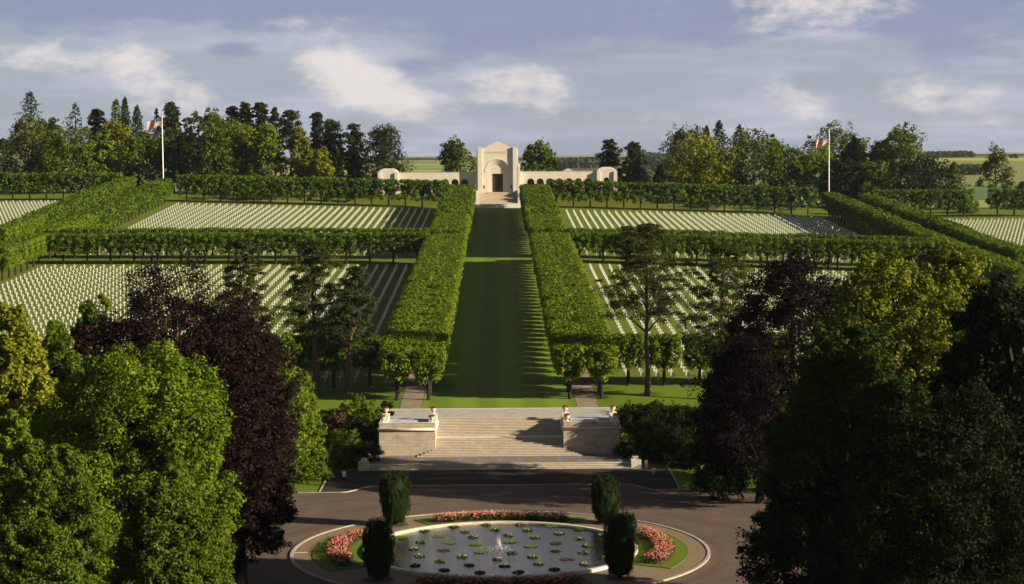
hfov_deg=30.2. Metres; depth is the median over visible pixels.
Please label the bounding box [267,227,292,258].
clipped linden
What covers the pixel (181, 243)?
clipped linden
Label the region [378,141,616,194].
memorial chapel
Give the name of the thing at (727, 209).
gravel path
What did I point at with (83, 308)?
broadleaf tree
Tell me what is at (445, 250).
clipped linden
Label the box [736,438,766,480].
shrub
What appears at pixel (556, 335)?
clipped linden
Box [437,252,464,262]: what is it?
clipped linden
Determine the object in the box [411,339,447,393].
clipped linden
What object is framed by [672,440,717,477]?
shrub
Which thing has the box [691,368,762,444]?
broadleaf tree
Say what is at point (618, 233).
clipped linden
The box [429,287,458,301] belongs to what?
clipped linden
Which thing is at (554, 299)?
clipped linden
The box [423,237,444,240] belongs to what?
clipped linden
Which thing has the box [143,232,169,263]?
clipped linden
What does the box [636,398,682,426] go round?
shrub
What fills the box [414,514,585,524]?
ring lawn
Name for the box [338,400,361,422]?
shrub
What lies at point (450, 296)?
clipped linden
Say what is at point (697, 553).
ring pavement
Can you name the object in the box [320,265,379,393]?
pine tree
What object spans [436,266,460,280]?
clipped linden
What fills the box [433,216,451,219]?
clipped linden
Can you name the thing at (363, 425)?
shrub
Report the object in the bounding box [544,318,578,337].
clipped linden
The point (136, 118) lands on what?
conifer tree
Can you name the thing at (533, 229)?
clipped linden
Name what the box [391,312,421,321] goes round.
clipped linden
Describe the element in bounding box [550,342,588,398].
clipped linden
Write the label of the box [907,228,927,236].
clipped linden
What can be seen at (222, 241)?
clipped linden
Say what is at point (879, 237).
clipped linden
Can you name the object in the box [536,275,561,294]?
clipped linden
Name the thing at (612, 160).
pine tree
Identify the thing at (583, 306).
clipped linden
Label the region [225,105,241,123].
pine tree
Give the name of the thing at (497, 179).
door
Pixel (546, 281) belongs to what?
clipped linden
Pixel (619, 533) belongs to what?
clipped yew
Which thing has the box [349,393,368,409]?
shrub
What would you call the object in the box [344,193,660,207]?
chapel terrace ground
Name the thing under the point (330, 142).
pine tree
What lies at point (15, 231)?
clipped linden
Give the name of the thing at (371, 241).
clipped linden
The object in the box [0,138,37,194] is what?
spruce tree
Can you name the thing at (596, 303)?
clipped linden
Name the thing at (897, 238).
clipped linden
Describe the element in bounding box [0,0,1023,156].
sky
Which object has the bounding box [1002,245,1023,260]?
clipped linden
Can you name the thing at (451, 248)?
clipped linden
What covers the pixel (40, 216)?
clipped linden
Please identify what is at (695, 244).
clipped linden
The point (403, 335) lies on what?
clipped linden
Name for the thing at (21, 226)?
clipped linden
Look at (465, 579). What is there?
rose bed
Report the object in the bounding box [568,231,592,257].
clipped linden
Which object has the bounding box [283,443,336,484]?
shrub
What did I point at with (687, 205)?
shrub
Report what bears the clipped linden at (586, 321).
on the ground at (668, 393)
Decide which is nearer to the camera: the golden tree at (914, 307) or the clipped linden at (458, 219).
the golden tree at (914, 307)
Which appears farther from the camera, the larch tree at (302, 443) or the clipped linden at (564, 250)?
the clipped linden at (564, 250)
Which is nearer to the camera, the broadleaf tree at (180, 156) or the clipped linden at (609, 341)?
the clipped linden at (609, 341)
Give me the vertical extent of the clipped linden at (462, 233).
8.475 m
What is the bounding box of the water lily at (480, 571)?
[473,570,485,573]
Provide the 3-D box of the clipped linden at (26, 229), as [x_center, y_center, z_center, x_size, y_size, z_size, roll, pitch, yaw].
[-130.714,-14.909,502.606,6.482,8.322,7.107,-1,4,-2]
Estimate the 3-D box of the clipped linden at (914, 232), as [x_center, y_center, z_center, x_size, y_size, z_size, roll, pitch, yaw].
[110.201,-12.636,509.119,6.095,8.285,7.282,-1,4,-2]
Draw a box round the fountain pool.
[364,521,637,579]
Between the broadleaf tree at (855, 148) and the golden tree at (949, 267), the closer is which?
the golden tree at (949, 267)
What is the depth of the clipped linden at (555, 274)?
373.59 m
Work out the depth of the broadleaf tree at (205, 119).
729.01 m
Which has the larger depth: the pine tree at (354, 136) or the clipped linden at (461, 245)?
the pine tree at (354, 136)
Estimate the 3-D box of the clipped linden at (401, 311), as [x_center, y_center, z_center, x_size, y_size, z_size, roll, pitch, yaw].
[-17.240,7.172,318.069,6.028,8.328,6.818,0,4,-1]
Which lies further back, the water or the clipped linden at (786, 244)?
the clipped linden at (786, 244)
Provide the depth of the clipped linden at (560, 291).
345.74 m
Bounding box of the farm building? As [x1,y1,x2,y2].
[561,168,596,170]
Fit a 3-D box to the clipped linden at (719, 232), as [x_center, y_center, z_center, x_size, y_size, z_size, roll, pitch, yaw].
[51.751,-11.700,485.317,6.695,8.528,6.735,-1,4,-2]
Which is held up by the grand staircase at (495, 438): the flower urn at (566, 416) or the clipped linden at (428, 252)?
the flower urn at (566, 416)
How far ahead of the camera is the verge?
282.88 m
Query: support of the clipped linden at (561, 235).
on the ground at (668, 393)
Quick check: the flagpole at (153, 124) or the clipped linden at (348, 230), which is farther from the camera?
the flagpole at (153, 124)
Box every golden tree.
[811,248,966,583]
[903,238,994,581]
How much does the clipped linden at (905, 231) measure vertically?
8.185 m
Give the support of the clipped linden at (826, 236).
on the ground at (668, 393)
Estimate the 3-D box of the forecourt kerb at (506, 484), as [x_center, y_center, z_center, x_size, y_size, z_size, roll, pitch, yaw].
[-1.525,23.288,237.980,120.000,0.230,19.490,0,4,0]
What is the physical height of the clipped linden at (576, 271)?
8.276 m
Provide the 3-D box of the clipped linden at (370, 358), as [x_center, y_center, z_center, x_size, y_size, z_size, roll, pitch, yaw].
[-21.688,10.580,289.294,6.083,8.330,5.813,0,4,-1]
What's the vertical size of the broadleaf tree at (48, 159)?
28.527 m
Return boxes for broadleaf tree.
[0,115,51,192]
[0,408,36,579]
[0,436,114,583]
[27,320,83,556]
[28,116,107,192]
[30,116,65,188]
[72,299,98,375]
[74,130,122,186]
[91,118,137,176]
[96,292,121,504]
[105,449,238,583]
[115,130,177,183]
[157,122,187,193]
[163,128,215,193]
[180,115,255,193]
[181,111,202,192]
[195,107,229,174]
[219,120,263,183]
[243,120,291,180]
[281,126,315,192]
[306,146,335,197]
[437,134,476,171]
[520,137,558,170]
[658,122,714,201]
[659,129,738,194]
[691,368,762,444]
[710,127,796,201]
[735,450,900,583]
[750,308,929,583]
[761,142,816,197]
[783,134,844,206]
[800,120,870,198]
[818,156,868,195]
[827,376,1023,583]
[841,135,870,199]
[847,157,896,199]
[865,140,898,192]
[871,122,927,199]
[878,146,955,205]
[902,333,1021,576]
[913,272,1023,583]
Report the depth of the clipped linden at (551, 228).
483.45 m
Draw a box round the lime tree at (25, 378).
[0,301,65,469]
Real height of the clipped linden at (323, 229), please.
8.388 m
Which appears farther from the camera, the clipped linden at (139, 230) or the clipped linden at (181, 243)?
the clipped linden at (139, 230)
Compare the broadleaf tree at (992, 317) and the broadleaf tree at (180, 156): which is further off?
the broadleaf tree at (180, 156)
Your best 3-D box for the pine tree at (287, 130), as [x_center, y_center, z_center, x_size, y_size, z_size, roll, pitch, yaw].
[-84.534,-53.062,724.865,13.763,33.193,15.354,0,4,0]
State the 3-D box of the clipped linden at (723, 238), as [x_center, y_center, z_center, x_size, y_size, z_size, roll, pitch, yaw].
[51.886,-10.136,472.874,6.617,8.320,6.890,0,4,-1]
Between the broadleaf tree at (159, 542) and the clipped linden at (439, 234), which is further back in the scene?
the clipped linden at (439, 234)
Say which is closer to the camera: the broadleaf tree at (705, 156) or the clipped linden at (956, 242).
the clipped linden at (956, 242)
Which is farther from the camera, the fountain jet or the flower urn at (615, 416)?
the flower urn at (615, 416)
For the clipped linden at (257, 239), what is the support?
on the ground at (668, 393)
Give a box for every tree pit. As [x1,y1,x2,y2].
[363,576,393,582]
[388,522,408,526]
[592,520,603,524]
[604,574,635,580]
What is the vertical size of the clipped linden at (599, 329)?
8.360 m
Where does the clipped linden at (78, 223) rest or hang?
on the ground at (668, 393)
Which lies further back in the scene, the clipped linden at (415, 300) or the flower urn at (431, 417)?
the clipped linden at (415, 300)
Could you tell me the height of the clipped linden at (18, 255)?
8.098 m
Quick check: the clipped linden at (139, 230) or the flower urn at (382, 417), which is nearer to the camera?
the flower urn at (382, 417)
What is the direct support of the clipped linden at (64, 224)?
on the ground at (668, 393)
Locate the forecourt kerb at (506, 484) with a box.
[298,463,752,492]
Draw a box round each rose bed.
[326,527,363,565]
[415,570,586,583]
[431,509,569,521]
[636,525,675,563]
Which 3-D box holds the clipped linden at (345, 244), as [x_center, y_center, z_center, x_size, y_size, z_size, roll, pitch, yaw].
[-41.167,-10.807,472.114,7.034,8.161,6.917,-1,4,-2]
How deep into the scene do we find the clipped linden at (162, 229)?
482.32 m
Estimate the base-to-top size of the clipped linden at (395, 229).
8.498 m
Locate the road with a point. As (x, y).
(713, 525)
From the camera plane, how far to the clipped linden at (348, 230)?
482.86 m
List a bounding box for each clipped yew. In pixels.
[361,516,395,580]
[378,469,411,525]
[590,471,620,522]
[602,507,637,577]
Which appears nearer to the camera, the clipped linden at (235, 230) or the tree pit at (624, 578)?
the tree pit at (624, 578)
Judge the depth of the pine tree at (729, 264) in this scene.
275.14 m
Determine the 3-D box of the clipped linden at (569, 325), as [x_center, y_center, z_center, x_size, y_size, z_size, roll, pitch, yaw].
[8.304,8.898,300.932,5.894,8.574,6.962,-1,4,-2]
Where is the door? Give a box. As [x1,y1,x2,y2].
[492,174,502,191]
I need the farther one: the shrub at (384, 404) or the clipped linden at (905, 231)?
the clipped linden at (905, 231)
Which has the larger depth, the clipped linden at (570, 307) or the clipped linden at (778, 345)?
the clipped linden at (570, 307)
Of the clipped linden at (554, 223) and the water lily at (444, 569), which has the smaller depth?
the water lily at (444, 569)
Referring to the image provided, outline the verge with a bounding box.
[371,369,626,408]
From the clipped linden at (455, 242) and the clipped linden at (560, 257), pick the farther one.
the clipped linden at (455, 242)
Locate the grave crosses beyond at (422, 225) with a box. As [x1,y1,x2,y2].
[0,201,1023,378]
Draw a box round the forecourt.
[321,468,678,491]
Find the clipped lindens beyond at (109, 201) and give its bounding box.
[0,171,1023,240]
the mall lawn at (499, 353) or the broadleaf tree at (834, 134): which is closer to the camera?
the mall lawn at (499, 353)
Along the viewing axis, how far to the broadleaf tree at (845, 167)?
697.51 m
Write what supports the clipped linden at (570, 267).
on the ground at (668, 393)
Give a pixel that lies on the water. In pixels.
(570, 546)
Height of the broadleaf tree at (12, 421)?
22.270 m
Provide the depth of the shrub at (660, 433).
251.16 m
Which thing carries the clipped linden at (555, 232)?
on the ground at (668, 393)
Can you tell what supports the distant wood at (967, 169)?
on the ground at (668, 393)
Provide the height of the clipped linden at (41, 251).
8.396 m
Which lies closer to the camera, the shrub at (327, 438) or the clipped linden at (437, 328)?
the shrub at (327, 438)
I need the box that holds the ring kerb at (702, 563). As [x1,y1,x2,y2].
[290,511,709,583]
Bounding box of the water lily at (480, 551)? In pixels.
[473,550,487,552]
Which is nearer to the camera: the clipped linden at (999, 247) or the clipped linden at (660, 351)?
the clipped linden at (660, 351)
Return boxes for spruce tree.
[0,90,66,192]
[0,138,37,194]
[62,102,86,191]
[326,149,349,197]
[346,154,364,197]
[648,163,670,203]
[703,125,714,199]
[705,120,733,199]
[727,124,753,202]
[1008,181,1023,208]
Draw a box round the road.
[87,484,833,583]
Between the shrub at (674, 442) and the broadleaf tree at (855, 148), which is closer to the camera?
the shrub at (674, 442)
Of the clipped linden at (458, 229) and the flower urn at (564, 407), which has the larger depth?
the clipped linden at (458, 229)
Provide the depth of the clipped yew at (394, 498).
206.39 m
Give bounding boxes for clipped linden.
[0,224,19,238]
[0,226,13,244]
[0,244,22,277]
[0,245,16,280]
[1,241,29,274]
[3,223,23,235]
[5,220,30,236]
[8,238,34,271]
[12,217,35,233]
[14,236,40,269]
[20,217,40,232]
[21,214,45,228]
[21,234,45,266]
[26,232,51,264]
[36,227,61,258]
[43,224,66,256]
[48,223,70,251]
[49,232,75,263]
[54,220,76,227]
[59,219,81,226]
[61,227,85,258]
[64,218,86,227]
[67,215,90,227]
[71,232,99,263]
[73,213,94,232]
[85,227,109,258]
[95,232,122,263]
[108,228,131,258]
[119,232,147,263]
[131,227,153,258]
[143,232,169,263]
[153,227,177,258]
[166,231,194,263]
[177,228,198,258]
[191,232,216,263]
[198,227,223,258]
[214,232,239,263]
[221,227,246,258]
[238,231,264,263]
[246,227,268,258]
[262,231,287,263]
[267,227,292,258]
[285,232,310,256]
[289,335,311,371]
[290,227,314,249]
[309,232,335,261]
[315,227,339,245]
[317,335,351,387]
[332,232,358,263]
[336,227,361,258]
[351,333,385,387]
[357,231,381,263]
[361,228,383,258]
[377,343,414,400]
[380,231,406,263]
[382,337,416,393]
[383,226,406,258]
[383,328,417,380]
[384,332,418,386]
[385,324,421,332]
[388,318,421,326]
[391,310,422,316]
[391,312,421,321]
[394,305,427,312]
[395,300,425,307]
[397,298,427,303]
[400,294,429,299]
[401,289,429,295]
[402,285,430,294]
[403,231,428,259]
[404,283,429,287]
[406,227,430,253]
[406,274,435,281]
[407,279,432,284]
[408,272,435,277]
[409,344,447,399]
[411,266,435,272]
[411,270,435,275]
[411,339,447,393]
[412,263,437,268]
[413,260,438,264]
[415,333,448,386]
[416,255,439,260]
[416,258,438,263]
[416,330,450,380]
[417,253,440,257]
[417,324,451,343]
[418,250,442,255]
[419,246,442,250]
[420,308,452,329]
[420,314,453,331]
[420,319,450,334]
[421,242,442,247]
[421,248,442,251]
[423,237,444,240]
[423,301,456,316]
[424,239,444,242]
[425,297,456,311]
[426,306,454,325]
[427,233,447,236]
[428,281,458,298]
[428,294,457,311]
[429,225,449,232]
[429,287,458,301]
[429,290,455,303]
[430,227,449,233]
[431,219,450,224]
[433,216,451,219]
[433,276,459,284]
[433,279,458,288]
[434,271,459,286]
[435,212,451,215]
[435,269,460,281]
[436,263,462,278]
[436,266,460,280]
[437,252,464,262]
[438,255,463,269]
[438,257,462,268]
[438,261,461,265]
[440,245,465,256]
[441,248,464,258]
[443,241,465,249]
[443,243,465,255]
[444,251,464,263]
[445,236,466,249]
[445,238,465,250]
[446,232,467,246]
[446,234,466,242]
[447,224,467,236]
[448,227,467,238]
[449,221,469,234]
[450,222,468,233]
[451,215,470,228]
[451,218,468,221]
[525,212,543,217]
[525,217,545,230]
[526,218,544,225]
[527,222,546,232]
[528,225,547,240]
[528,231,549,238]
[528,234,549,247]
[530,236,550,249]
[530,238,551,249]
[530,239,551,251]
[531,244,553,256]
[531,249,554,265]
[532,243,552,256]
[532,247,554,255]
[532,252,556,267]
[533,255,557,274]
[533,257,559,271]
[533,259,559,275]
[535,263,559,277]
[535,266,562,282]
[536,268,562,278]
[536,271,563,286]
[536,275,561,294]
[538,278,565,298]
[538,281,566,292]
[539,284,568,307]
[540,291,571,311]
[541,288,567,299]
[541,297,571,309]
[542,305,572,320]
[542,307,575,333]
[543,213,560,216]
[543,299,572,312]
[543,311,575,324]
[544,218,563,221]
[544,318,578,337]
[545,225,566,232]
[545,321,580,345]
[546,217,563,221]
[546,221,565,225]
[547,327,580,346]
[548,331,584,385]
[548,336,586,391]
[549,231,569,235]
[550,233,570,237]
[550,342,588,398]
[551,237,572,241]
[552,240,574,243]
[552,242,575,247]
[552,247,576,250]
[553,248,577,252]
[553,252,577,255]
[554,244,574,248]
[555,254,580,260]
[557,263,584,268]
[559,260,583,264]
[560,257,581,262]
[561,265,584,271]
[562,269,586,274]
[562,272,587,277]
[563,275,590,280]
[564,279,591,287]
[564,281,591,287]
[566,227,588,252]
[566,285,591,290]
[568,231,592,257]
[568,288,596,294]
[569,303,601,310]
[570,293,597,298]
[570,296,599,301]
[570,299,601,305]
[572,311,605,320]
[574,308,604,315]
[574,317,606,326]
[578,327,613,379]
[579,330,613,385]
[580,322,609,330]
[583,341,619,398]
[584,338,617,391]
[587,228,612,258]
[589,231,615,263]
[611,227,625,256]
[612,332,644,385]
[614,232,637,260]
[638,233,661,263]
[648,332,680,385]
[658,229,680,260]
[661,233,687,256]
[680,229,703,260]
[681,334,719,385]
[683,233,710,266]
[703,230,727,248]
[707,234,733,265]
[726,231,750,242]
[732,236,756,266]
[750,232,773,262]
[754,235,780,261]
[761,332,786,365]
[772,233,796,261]
[777,236,805,259]
[795,232,817,253]
[802,237,826,266]
[817,233,840,264]
[825,237,851,270]
[840,234,864,265]
[848,239,875,261]
[863,235,888,255]
[870,239,898,260]
[886,235,910,266]
[895,240,922,269]
[903,226,924,236]
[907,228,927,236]
[909,236,934,267]
[911,230,934,259]
[916,232,937,261]
[919,240,944,263]
[922,232,944,238]
[930,235,949,238]
[932,237,955,240]
[945,241,965,248]
[952,227,973,240]
[953,245,978,253]
[957,229,978,241]
[960,248,983,276]
[963,232,985,243]
[966,234,989,245]
[966,250,992,278]
[972,252,997,280]
[973,235,995,248]
[977,254,1004,276]
[979,238,1002,249]
[983,257,1010,280]
[984,240,1007,251]
[989,259,1017,278]
[990,241,1015,253]
[996,244,1020,256]
[996,262,1022,287]
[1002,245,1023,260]
[1003,264,1023,289]
[1009,247,1023,264]
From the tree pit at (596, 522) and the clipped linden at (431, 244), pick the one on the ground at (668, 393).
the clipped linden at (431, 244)
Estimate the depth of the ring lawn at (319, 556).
191.33 m
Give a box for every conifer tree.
[108,99,136,181]
[118,96,136,176]
[123,105,150,186]
[151,107,161,173]
[767,133,778,184]
[931,161,976,210]
[973,142,1016,208]
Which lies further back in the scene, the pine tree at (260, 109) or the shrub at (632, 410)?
the pine tree at (260, 109)
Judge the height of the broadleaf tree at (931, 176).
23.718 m
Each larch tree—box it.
[246,328,322,485]
[282,367,328,479]
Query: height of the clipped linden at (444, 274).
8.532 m
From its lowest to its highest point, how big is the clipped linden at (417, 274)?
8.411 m
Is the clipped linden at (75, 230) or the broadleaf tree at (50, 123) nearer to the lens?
the clipped linden at (75, 230)
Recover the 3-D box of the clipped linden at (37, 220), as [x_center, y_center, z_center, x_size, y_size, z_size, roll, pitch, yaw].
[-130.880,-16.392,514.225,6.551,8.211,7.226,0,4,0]
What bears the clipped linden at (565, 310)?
on the ground at (668, 393)
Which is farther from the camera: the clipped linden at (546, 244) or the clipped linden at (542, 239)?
the clipped linden at (542, 239)
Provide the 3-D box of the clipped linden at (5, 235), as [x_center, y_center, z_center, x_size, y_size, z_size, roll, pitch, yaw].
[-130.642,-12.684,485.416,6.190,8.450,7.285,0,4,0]
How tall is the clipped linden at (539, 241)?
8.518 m
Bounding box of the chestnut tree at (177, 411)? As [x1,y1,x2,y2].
[22,338,246,583]
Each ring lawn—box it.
[312,534,365,570]
[407,575,598,583]
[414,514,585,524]
[633,530,687,567]
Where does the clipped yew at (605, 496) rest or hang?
on the tree pit at (596, 522)
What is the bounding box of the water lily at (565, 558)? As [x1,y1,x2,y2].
[559,557,573,560]
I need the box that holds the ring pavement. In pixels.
[293,512,706,583]
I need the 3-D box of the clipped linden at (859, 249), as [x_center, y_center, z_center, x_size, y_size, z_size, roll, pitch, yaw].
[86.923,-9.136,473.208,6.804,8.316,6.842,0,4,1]
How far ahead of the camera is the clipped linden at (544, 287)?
351.70 m
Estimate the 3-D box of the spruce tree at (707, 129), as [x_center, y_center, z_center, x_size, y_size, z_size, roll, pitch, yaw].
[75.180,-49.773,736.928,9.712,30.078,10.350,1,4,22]
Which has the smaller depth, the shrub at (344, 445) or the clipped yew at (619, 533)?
the clipped yew at (619, 533)
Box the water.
[391,524,605,575]
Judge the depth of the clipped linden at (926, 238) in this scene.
483.98 m
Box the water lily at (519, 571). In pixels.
[513,570,523,573]
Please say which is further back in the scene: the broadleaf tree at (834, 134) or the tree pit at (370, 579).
the broadleaf tree at (834, 134)
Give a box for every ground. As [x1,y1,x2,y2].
[0,147,1023,570]
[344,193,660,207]
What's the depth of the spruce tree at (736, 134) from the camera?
730.24 m
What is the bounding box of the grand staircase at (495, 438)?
[358,407,640,470]
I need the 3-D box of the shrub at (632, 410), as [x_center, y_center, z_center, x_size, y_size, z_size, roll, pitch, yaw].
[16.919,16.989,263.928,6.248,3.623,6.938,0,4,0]
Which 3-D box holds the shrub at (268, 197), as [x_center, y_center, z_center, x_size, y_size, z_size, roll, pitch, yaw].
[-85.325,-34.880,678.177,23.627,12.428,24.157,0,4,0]
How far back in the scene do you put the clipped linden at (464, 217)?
518.91 m
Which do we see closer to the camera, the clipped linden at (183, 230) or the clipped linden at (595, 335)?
the clipped linden at (595, 335)
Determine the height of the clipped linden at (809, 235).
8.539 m
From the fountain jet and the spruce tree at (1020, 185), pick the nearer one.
the fountain jet
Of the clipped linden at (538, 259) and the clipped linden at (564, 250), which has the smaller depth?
the clipped linden at (538, 259)
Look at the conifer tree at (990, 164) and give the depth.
698.79 m
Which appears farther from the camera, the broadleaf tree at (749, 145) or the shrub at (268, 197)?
the broadleaf tree at (749, 145)
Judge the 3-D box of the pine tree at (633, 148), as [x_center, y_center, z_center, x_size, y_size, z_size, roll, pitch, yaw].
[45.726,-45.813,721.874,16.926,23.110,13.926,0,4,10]
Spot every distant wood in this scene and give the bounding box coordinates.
[400,157,476,159]
[518,156,624,160]
[555,156,601,170]
[634,152,677,168]
[638,164,674,182]
[838,150,975,157]
[957,163,981,174]
[976,154,1023,155]
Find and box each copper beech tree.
[65,319,111,506]
[78,239,305,577]
[181,285,307,583]
[680,327,822,503]
[694,241,848,480]
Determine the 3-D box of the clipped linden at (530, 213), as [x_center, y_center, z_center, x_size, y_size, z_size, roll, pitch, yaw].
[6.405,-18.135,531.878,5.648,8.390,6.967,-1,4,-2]
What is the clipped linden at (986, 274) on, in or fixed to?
on the ground at (668, 393)
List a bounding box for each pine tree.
[87,108,106,166]
[155,101,183,186]
[215,237,275,334]
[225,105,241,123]
[234,101,256,189]
[248,102,270,193]
[268,106,286,191]
[268,239,357,391]
[275,109,302,193]
[308,111,330,195]
[313,119,351,196]
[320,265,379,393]
[341,123,368,177]
[350,123,415,189]
[592,222,702,395]
[594,139,629,186]
[617,141,651,198]
[675,243,758,358]
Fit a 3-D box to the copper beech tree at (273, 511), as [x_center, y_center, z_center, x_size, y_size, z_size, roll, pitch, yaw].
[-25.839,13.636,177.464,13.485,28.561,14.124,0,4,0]
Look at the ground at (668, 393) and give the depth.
477.88 m
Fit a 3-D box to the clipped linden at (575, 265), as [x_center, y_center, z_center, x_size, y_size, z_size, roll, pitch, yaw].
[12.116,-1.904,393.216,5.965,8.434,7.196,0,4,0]
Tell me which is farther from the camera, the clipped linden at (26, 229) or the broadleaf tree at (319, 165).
the broadleaf tree at (319, 165)
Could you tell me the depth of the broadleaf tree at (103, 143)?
701.96 m
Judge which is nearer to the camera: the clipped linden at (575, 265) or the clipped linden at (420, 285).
the clipped linden at (420, 285)
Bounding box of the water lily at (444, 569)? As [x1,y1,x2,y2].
[438,568,450,571]
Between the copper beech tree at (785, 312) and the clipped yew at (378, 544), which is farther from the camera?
the copper beech tree at (785, 312)
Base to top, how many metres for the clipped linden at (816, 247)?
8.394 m
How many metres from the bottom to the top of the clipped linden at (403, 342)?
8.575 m
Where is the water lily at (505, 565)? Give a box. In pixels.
[498,563,510,566]
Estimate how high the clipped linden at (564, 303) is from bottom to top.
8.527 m
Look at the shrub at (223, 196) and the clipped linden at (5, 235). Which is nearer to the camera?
the clipped linden at (5, 235)
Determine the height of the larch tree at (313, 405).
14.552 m
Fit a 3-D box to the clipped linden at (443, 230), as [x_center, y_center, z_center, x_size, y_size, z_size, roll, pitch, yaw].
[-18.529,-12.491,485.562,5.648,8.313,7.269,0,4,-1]
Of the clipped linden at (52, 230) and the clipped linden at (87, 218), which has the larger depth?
the clipped linden at (87, 218)
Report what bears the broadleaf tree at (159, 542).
on the ground at (668, 393)
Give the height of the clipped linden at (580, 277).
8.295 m
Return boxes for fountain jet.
[480,538,513,550]
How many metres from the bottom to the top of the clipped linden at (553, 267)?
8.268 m
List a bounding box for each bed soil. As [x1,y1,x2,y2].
[427,517,571,523]
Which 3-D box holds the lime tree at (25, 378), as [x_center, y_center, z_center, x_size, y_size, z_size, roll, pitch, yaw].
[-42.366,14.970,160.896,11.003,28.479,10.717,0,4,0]
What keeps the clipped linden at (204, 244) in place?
on the ground at (668, 393)
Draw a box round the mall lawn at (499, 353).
[422,208,576,407]
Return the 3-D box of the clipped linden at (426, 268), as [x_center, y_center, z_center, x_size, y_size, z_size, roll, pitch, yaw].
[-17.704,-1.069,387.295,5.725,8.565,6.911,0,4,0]
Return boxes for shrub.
[204,179,240,199]
[233,189,263,199]
[247,179,300,201]
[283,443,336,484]
[307,194,313,200]
[311,431,336,467]
[323,195,331,201]
[325,410,347,438]
[325,446,363,469]
[326,428,363,464]
[332,415,378,445]
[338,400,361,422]
[343,437,384,461]
[345,191,368,200]
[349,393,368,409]
[350,399,383,435]
[374,401,394,423]
[612,434,666,462]
[616,399,656,426]
[620,415,675,448]
[634,424,678,459]
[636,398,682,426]
[657,400,704,427]
[663,423,702,467]
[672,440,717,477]
[677,440,699,464]
[682,193,726,209]
[690,460,749,500]
[695,450,752,488]
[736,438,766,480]
[743,195,803,211]
[954,199,979,213]
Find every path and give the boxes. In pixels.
[205,199,336,201]
[400,366,598,408]
[675,207,772,210]
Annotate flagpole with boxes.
[147,114,163,178]
[816,128,829,191]
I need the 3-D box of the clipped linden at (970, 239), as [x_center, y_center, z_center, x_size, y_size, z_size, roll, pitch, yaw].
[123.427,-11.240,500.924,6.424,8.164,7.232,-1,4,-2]
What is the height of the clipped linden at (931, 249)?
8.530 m
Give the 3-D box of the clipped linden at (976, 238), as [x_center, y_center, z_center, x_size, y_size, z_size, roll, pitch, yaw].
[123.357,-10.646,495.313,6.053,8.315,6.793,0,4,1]
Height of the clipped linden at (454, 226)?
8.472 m
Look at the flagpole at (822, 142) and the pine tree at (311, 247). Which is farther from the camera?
the flagpole at (822, 142)
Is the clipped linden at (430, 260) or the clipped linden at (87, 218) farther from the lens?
the clipped linden at (87, 218)
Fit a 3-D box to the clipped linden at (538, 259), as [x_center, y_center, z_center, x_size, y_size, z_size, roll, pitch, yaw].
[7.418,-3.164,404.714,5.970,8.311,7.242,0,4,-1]
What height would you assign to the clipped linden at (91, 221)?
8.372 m
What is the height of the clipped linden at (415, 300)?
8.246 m
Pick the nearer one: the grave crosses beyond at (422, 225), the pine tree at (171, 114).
the grave crosses beyond at (422, 225)
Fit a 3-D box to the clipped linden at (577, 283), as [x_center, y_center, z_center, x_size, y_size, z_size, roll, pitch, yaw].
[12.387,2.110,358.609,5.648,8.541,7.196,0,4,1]
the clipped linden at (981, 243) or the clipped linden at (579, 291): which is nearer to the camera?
the clipped linden at (579, 291)
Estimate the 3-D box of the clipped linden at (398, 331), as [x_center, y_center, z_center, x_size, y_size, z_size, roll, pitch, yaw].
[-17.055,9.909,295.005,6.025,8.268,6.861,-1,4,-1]
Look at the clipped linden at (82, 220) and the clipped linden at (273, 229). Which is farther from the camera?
the clipped linden at (82, 220)
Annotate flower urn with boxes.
[380,415,385,422]
[383,406,388,413]
[428,414,434,421]
[430,406,436,413]
[562,405,567,412]
[564,413,569,420]
[610,405,615,411]
[613,413,618,420]
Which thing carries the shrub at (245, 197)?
on the ground at (668, 393)
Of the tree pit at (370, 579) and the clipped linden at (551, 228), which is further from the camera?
the clipped linden at (551, 228)
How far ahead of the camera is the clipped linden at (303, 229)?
482.37 m
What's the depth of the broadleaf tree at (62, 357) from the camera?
184.24 m
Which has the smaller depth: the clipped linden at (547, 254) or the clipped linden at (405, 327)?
the clipped linden at (405, 327)
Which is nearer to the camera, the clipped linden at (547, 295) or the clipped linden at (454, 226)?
the clipped linden at (547, 295)
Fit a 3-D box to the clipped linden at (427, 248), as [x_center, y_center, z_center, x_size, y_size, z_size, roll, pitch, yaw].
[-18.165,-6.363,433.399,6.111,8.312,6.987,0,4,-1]
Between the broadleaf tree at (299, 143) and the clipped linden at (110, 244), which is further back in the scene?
the broadleaf tree at (299, 143)
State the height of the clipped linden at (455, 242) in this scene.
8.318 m
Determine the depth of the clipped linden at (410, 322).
304.43 m
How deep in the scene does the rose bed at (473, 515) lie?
209.51 m
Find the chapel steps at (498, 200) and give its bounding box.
[474,190,520,207]

